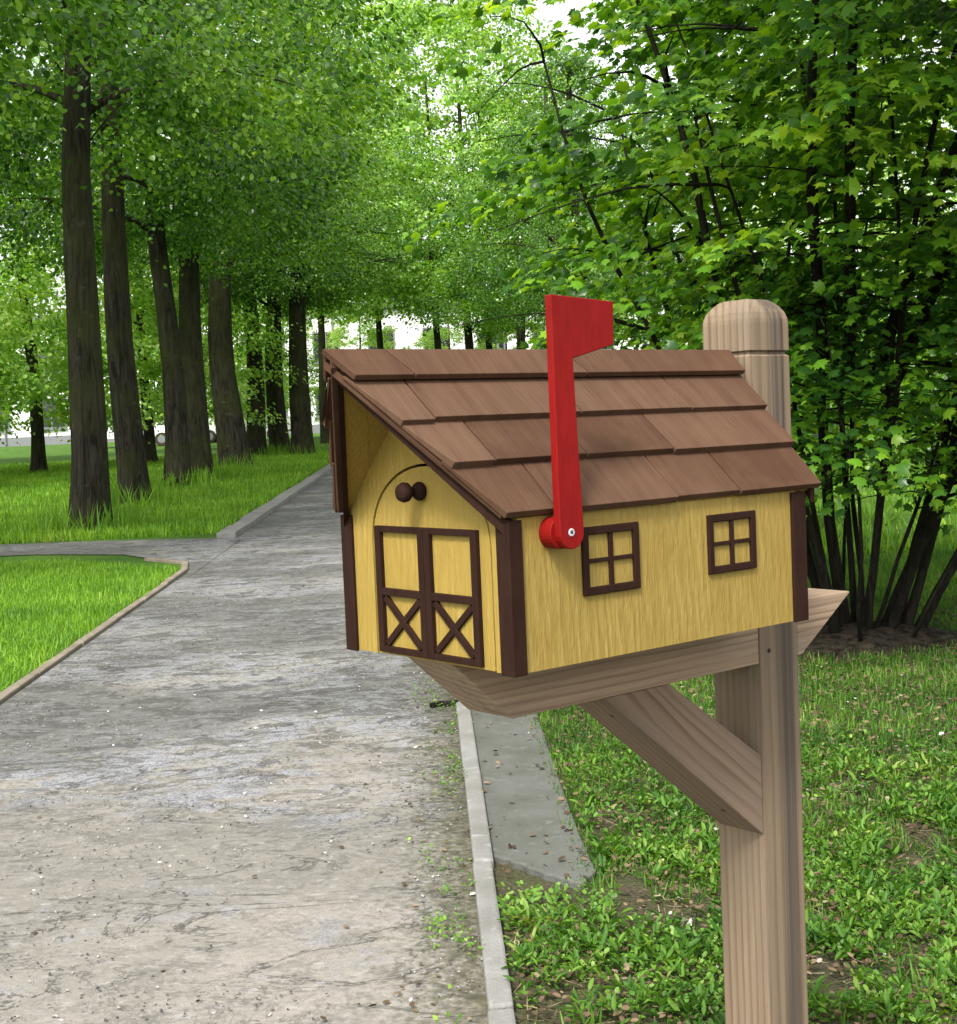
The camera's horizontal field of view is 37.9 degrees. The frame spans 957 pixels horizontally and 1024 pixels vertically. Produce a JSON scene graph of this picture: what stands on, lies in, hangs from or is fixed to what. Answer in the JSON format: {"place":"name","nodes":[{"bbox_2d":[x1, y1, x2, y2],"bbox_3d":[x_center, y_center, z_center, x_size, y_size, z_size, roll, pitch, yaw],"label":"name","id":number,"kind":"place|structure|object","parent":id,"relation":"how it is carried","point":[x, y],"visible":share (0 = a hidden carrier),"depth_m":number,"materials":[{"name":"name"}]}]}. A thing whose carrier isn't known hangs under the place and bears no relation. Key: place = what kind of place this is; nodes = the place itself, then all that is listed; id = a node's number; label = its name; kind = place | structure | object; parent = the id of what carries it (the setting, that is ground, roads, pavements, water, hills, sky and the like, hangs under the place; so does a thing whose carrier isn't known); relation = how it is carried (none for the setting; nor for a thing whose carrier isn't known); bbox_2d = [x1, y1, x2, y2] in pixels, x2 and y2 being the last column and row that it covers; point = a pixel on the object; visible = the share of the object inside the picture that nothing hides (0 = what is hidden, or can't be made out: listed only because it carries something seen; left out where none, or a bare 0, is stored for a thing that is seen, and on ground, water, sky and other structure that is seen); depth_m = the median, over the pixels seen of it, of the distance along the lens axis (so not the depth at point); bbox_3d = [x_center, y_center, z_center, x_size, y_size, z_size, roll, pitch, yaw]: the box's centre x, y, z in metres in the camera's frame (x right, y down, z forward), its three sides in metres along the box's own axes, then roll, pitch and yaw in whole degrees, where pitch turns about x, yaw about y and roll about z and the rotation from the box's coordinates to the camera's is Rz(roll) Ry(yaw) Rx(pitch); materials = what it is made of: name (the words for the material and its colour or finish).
{"place":"outdoors","nodes":[
{"label":"outdoors","id":0,"kind":"place"},
{"bbox_2d":[0,537,242,573],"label":"side path","id":1,"kind":"structure","parent":0,"point":[198,553],"depth_m":15.23,"materials":[{"name":"concrete"}]},
{"bbox_2d":[0,470,487,1023],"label":"path","id":2,"kind":"structure","parent":0,"point":[280,920],"depth_m":4.89,"materials":[{"name":"concrete"}]},
{"bbox_2d":[0,575,482,1023],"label":"grit","id":3,"kind":"object","parent":2,"relation":"on","point":[198,1000],"visible":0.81,"depth_m":4.82,"materials":[{"name":"gravel"}]},
{"bbox_2d":[28,560,475,1020],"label":"leaf litter","id":4,"kind":"object","parent":2,"relation":"on","point":[412,1004],"visible":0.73,"depth_m":4.12,"materials":[{"name":"beige plant"}]},
{"bbox_2d":[429,699,457,707],"bbox_3d":[-0.163,0.901,6.554,0.138,0.038,0.042,-3,4,-2],"label":"stick","id":5,"kind":"object","parent":2,"relation":"on","point":[445,703],"visible":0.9,"depth_m":6.55,"materials":[{"name":"brown wood"}]},
{"bbox_2d":[404,679,484,1023],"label":"ground cover","id":6,"kind":"object","parent":2,"relation":"on","point":[435,1017],"visible":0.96,"depth_m":4.03,"materials":[{"name":"green plant"}]},
{"bbox_2d":[33,650,883,1020],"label":"fallen petals","id":7,"kind":"object","parent":2,"relation":"on","point":[325,852],"visible":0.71,"depth_m":5.10,"materials":[{"name":"plant"}]},
{"bbox_2d":[0,296,702,446],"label":"white building","id":8,"kind":"structure","parent":0,"point":[403,338],"depth_m":87.17,"materials":[{"name":"grey metal"}]},
{"bbox_2d":[0,412,11,431],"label":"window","id":9,"kind":"structure","parent":8,"relation":"in","point":[0,412],"depth_m":86.69,"materials":[{"name":"grey glass"}]},
{"bbox_2d":[38,344,61,373],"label":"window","id":10,"kind":"structure","parent":8,"relation":"in","point":[39,355],"depth_m":86.48,"materials":[{"name":"grey glass"}]},
{"bbox_2d":[42,398,67,429],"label":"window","id":11,"kind":"structure","parent":8,"relation":"in","point":[46,408],"depth_m":86.78,"materials":[{"name":"grey glass"}]},
{"bbox_2d":[315,386,326,418],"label":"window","id":12,"kind":"structure","parent":8,"relation":"in","point":[326,386],"depth_m":87.35,"materials":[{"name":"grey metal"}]},
{"bbox_2d":[312,331,339,363],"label":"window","id":13,"kind":"structure","parent":8,"relation":"in","point":[315,333],"depth_m":87.10,"materials":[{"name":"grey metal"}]},
{"bbox_2d":[368,329,394,349],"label":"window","id":14,"kind":"structure","parent":8,"relation":"in","point":[392,335],"depth_m":87.24,"materials":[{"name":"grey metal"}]},
{"bbox_2d":[422,327,447,348],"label":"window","id":15,"kind":"structure","parent":8,"relation":"in","point":[423,329],"depth_m":87.39,"materials":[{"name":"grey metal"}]},
{"bbox_2d":[478,329,504,348],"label":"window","id":16,"kind":"structure","parent":8,"relation":"in","point":[502,346],"depth_m":87.54,"materials":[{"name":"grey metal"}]},
{"bbox_2d":[532,323,545,348],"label":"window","id":17,"kind":"structure","parent":8,"relation":"in","point":[535,336],"depth_m":87.61,"materials":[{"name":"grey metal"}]},
{"bbox_2d":[0,393,956,1023],"bbox_3d":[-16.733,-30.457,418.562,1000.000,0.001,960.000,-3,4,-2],"label":"ground","id":18,"kind":"structure","parent":0,"point":[60,453],"depth_m":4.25,"materials":[{"name":"green plant"}]},
{"bbox_2d":[0,213,64,431],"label":"park tree","id":19,"kind":"object","parent":18,"relation":"on","point":[6,411],"visible":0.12,"depth_m":50.19,"materials":[{"name":"green plant"}]},
{"bbox_2d":[0,262,65,387],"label":"park tree","id":20,"kind":"object","parent":18,"relation":"on","point":[5,304],"visible":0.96,"depth_m":31.16,"materials":[{"name":"green plant"}]},
{"bbox_2d":[0,153,66,444],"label":"park tree","id":21,"kind":"object","parent":18,"relation":"on","point":[8,331],"visible":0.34,"depth_m":37.73,"materials":[{"name":"green plant"}]},
{"bbox_2d":[0,556,180,691],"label":"grass","id":22,"kind":"structure","parent":18,"relation":"on","point":[32,585],"depth_m":10.92,"materials":[{"name":"green plant"}]},
{"bbox_2d":[0,557,188,704],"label":"kerb","id":23,"kind":"structure","parent":18,"relation":"on","point":[9,692],"depth_m":9.07,"materials":[{"name":"beige concrete"}]},
{"bbox_2d":[0,0,192,189],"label":"linden tree","id":24,"kind":"object","parent":18,"relation":"on","point":[52,29],"visible":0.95,"depth_m":13.65,"materials":[{"name":"green plant"}]},
{"bbox_2d":[0,50,251,471],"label":"park tree","id":25,"kind":"object","parent":18,"relation":"on","point":[37,410],"visible":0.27,"depth_m":37.95,"materials":[{"name":"green plant"}]},
{"bbox_2d":[107,404,164,445],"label":"parked van","id":26,"kind":"object","parent":18,"relation":"on","point":[160,440],"visible":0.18,"depth_m":68.49,"materials":[{"name":"white metal"}]},
{"bbox_2d":[0,150,325,462],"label":"park tree","id":27,"kind":"object","parent":18,"relation":"on","point":[149,430],"visible":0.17,"depth_m":43.10,"materials":[{"name":"green plant"}]},
{"bbox_2d":[0,441,328,543],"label":"grass","id":28,"kind":"structure","parent":18,"relation":"on","point":[167,524],"depth_m":23.53,"materials":[{"name":"green plant"}]},
{"bbox_2d":[38,251,309,436],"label":"park tree","id":29,"kind":"object","parent":18,"relation":"on","point":[242,351],"visible":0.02,"depth_m":55.69,"materials":[{"name":"green plant"}]},
{"bbox_2d":[0,0,417,479],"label":"linden tree","id":30,"kind":"object","parent":18,"relation":"on","point":[190,334],"visible":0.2,"depth_m":30.36,"materials":[{"name":"green plant"}]},
{"bbox_2d":[0,0,427,488],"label":"linden tree","id":31,"kind":"object","parent":18,"relation":"on","point":[177,456],"visible":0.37,"depth_m":27.33,"materials":[{"name":"green plant"}]},
{"bbox_2d":[0,0,439,504],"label":"linden tree","id":32,"kind":"object","parent":18,"relation":"on","point":[131,461],"visible":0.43,"depth_m":22.66,"materials":[{"name":"green plant"}]},
{"bbox_2d":[0,0,440,466],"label":"linden tree","id":33,"kind":"object","parent":18,"relation":"on","point":[231,435],"visible":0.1,"depth_m":37.48,"materials":[{"name":"green plant"}]},
{"bbox_2d":[0,0,454,532],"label":"linden tree","id":34,"kind":"object","parent":18,"relation":"on","point":[89,476],"visible":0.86,"depth_m":17.56,"materials":[{"name":"green plant"}]},
{"bbox_2d":[99,124,383,455],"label":"linden tree","id":35,"kind":"object","parent":18,"relation":"on","point":[256,435],"visible":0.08,"depth_m":46.42,"materials":[{"name":"green plant"}]},
{"bbox_2d":[209,400,290,442],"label":"car","id":36,"kind":"object","parent":18,"relation":"on","point":[212,429],"visible":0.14,"depth_m":70.53,"materials":[{"name":"white metal"}]},
{"bbox_2d":[202,300,330,426],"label":"park tree","id":37,"kind":"object","parent":18,"relation":"on","point":[315,372],"visible":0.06,"depth_m":69.01,"materials":[{"name":"green plant"}]},
{"bbox_2d":[216,464,331,537],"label":"kerb","id":38,"kind":"structure","parent":18,"relation":"on","point":[246,522],"depth_m":19.83,"materials":[{"name":"concrete"}]},
{"bbox_2d":[133,74,438,451],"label":"linden tree","id":39,"kind":"object","parent":18,"relation":"on","point":[277,431],"visible":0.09,"depth_m":47.99,"materials":[{"name":"green plant"}]},
{"bbox_2d":[158,40,466,454],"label":"linden tree","id":40,"kind":"object","parent":18,"relation":"on","point":[300,415],"visible":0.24,"depth_m":44.67,"materials":[{"name":"green plant"}]},
{"bbox_2d":[143,0,493,443],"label":"park tree","id":41,"kind":"object","parent":18,"relation":"on","point":[324,436],"visible":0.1,"depth_m":57.72,"materials":[{"name":"green plant"}]},
{"bbox_2d":[309,314,410,424],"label":"park tree","id":42,"kind":"object","parent":18,"relation":"on","point":[371,334],"visible":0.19,"depth_m":73.36,"materials":[{"name":"green plant"}]},
{"bbox_2d":[281,0,511,348],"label":"park tree","id":43,"kind":"object","parent":18,"relation":"on","point":[379,335],"visible":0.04,"depth_m":62.95,"materials":[{"name":"green plant"}]},
{"bbox_2d":[310,0,561,348],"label":"park tree","id":44,"kind":"object","parent":18,"relation":"on","point":[467,95],"visible":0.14,"depth_m":57.98,"materials":[{"name":"green plant"}]},
{"bbox_2d":[411,312,500,348],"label":"park tree","id":45,"kind":"object","parent":18,"relation":"on","point":[426,340],"visible":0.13,"depth_m":75.85,"materials":[{"name":"green plant"}]},
{"bbox_2d":[322,0,624,348],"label":"park tree","id":46,"kind":"object","parent":18,"relation":"on","point":[469,338],"visible":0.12,"depth_m":58.61,"materials":[{"name":"green plant"}]},
{"bbox_2d":[346,0,612,348],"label":"park tree","id":47,"kind":"object","parent":18,"relation":"on","point":[495,110],"visible":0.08,"depth_m":61.05,"materials":[{"name":"green plant"}]},
{"bbox_2d":[455,698,515,1023],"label":"kerb","id":48,"kind":"structure","parent":18,"relation":"on","point":[500,1003],"depth_m":4.02,"materials":[{"name":"concrete"}]},
{"bbox_2d":[380,134,602,348],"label":"linden tree","id":49,"kind":"object","parent":18,"relation":"on","point":[521,336],"visible":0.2,"depth_m":51.06,"materials":[{"name":"green plant"}]},
{"bbox_2d":[473,318,545,348],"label":"park tree","id":50,"kind":"object","parent":18,"relation":"on","point":[510,338],"visible":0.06,"depth_m":73.63,"materials":[{"name":"green plant"}]},
{"bbox_2d":[471,710,595,888],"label":"side slab","id":51,"kind":"structure","parent":18,"relation":"on","point":[525,782],"depth_m":4.86,"materials":[{"name":"concrete"}]},
{"bbox_2d":[415,96,657,344],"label":"linden tree","id":52,"kind":"object","parent":18,"relation":"on","point":[463,293],"visible":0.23,"depth_m":42.35,"materials":[{"name":"green plant"}]},
{"bbox_2d":[422,77,663,345],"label":"park tree","id":53,"kind":"object","parent":18,"relation":"on","point":[528,325],"visible":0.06,"depth_m":61.84,"materials":[{"name":"green plant"}]},
{"bbox_2d":[392,47,710,328],"bbox_3d":[2.052,-6.447,34.858,8.124,10.326,8.475,-2,4,4],"label":"linden tree","id":54,"kind":"object","parent":18,"relation":"on","point":[577,73],"visible":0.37,"depth_m":34.03,"materials":[{"name":"green plant"}]},
{"bbox_2d":[496,877,617,921],"bbox_3d":[0.211,1.079,3.899,0.352,0.066,0.253,-3,4,-2],"label":"ground cover","id":55,"kind":"object","parent":18,"relation":"on","point":[535,892],"visible":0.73,"depth_m":3.91,"materials":[{"name":"green plant"}]},
{"bbox_2d":[526,711,623,893],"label":"grass","id":56,"kind":"structure","parent":18,"relation":"on","point":[600,877],"depth_m":4.62,"materials":[{"name":"green plant"}]},
{"bbox_2d":[409,299,848,1023],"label":"mailbox post","id":57,"kind":"object","parent":18,"relation":"on","point":[733,767],"visible":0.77,"depth_m":2.02,"materials":[{"name":"brown wood"}]},
{"bbox_2d":[321,294,820,677],"bbox_3d":[0.106,-0.045,1.781,0.694,0.418,0.363,-5,5,-40],"label":"mailbox","id":58,"kind":"object","parent":57,"relation":"on","point":[572,493],"visible":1,"depth_m":1.66,"materials":[{"name":"yellow paint"}]},
{"bbox_2d":[374,466,496,671],"bbox_3d":[-0.067,0.063,1.635,0.046,0.232,0.223,-5,5,-40],"label":"door","id":59,"kind":"structure","parent":58,"relation":"in","point":[433,550],"depth_m":1.63,"materials":[{"name":"yellow paint"}]},
{"bbox_2d":[581,521,640,596],"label":"window","id":60,"kind":"structure","parent":58,"relation":"in","point":[633,526],"depth_m":1.63,"materials":[{"name":"brown paint"}]},
{"bbox_2d":[706,510,756,574],"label":"window","id":61,"kind":"structure","parent":58,"relation":"in","point":[710,519],"depth_m":1.76,"materials":[{"name":"brown paint"}]},
{"bbox_2d":[538,81,792,343],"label":"park tree","id":62,"kind":"object","parent":18,"relation":"on","point":[621,330],"visible":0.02,"depth_m":56.48,"materials":[{"name":"green plant"}]},
{"bbox_2d":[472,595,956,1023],"bbox_3d":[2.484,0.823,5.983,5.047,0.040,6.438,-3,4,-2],"label":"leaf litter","id":63,"kind":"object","parent":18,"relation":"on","point":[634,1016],"visible":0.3,"depth_m":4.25,"materials":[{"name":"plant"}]},
{"bbox_2d":[496,720,956,1023],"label":"ground cover","id":64,"kind":"object","parent":18,"relation":"on","point":[815,926],"visible":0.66,"depth_m":3.70,"materials":[{"name":"green plant"}]},
{"bbox_2d":[505,748,956,1023],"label":"dry straw","id":65,"kind":"object","parent":18,"relation":"on","point":[718,902],"visible":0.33,"depth_m":3.78,"materials":[{"name":"plant"}]},
{"bbox_2d":[617,248,916,521],"bbox_3d":[2.537,-1.147,13.633,3.159,2.888,3.178,-3,4,-2],"label":"shrub","id":66,"kind":"object","parent":18,"relation":"on","point":[817,492],"visible":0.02,"depth_m":12.95,"materials":[{"name":"green plant"}]},
{"bbox_2d":[663,247,935,478],"bbox_3d":[4.682,-2.180,21.239,3.794,3.586,4.212,-3,4,-2],"label":"shrub","id":67,"kind":"object","parent":18,"relation":"on","point":[807,435],"visible":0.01,"depth_m":20.31,"materials":[{"name":"green plant"}]},
{"bbox_2d":[709,0,955,305],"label":"park tree","id":68,"kind":"object","parent":18,"relation":"on","point":[885,177],"visible":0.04,"depth_m":47.68,"materials":[{"name":"green plant"}]},
{"bbox_2d":[778,99,956,317],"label":"park tree","id":69,"kind":"object","parent":18,"relation":"on","point":[884,103],"visible":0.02,"depth_m":61.39,"materials":[{"name":"green plant"}]},
{"bbox_2d":[798,621,956,661],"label":"root mound","id":70,"kind":"object","parent":18,"relation":"on","point":[881,638],"visible":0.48,"depth_m":7.45,"materials":[{"name":"soil"}]},
{"bbox_2d":[400,0,956,641],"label":"maple tree","id":71,"kind":"object","parent":70,"relation":"on","point":[804,150],"visible":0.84,"depth_m":7.13,"materials":[{"name":"green plant"}]},
{"bbox_2d":[812,421,956,556],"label":"grass","id":72,"kind":"structure","parent":18,"relation":"on","point":[888,521],"depth_m":13.89,"materials":[{"name":"green plant"}]},
{"bbox_2d":[862,297,956,464],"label":"shrub","id":73,"kind":"object","parent":18,"relation":"on","point":[928,353],"visible":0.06,"depth_m":23.94,"materials":[{"name":"green plant"}]},
{"bbox_2d":[0,0,956,386],"label":"sky","id":74,"kind":"structure","parent":0,"point":[556,12],"materials":[{"name":"white"}]}
]}

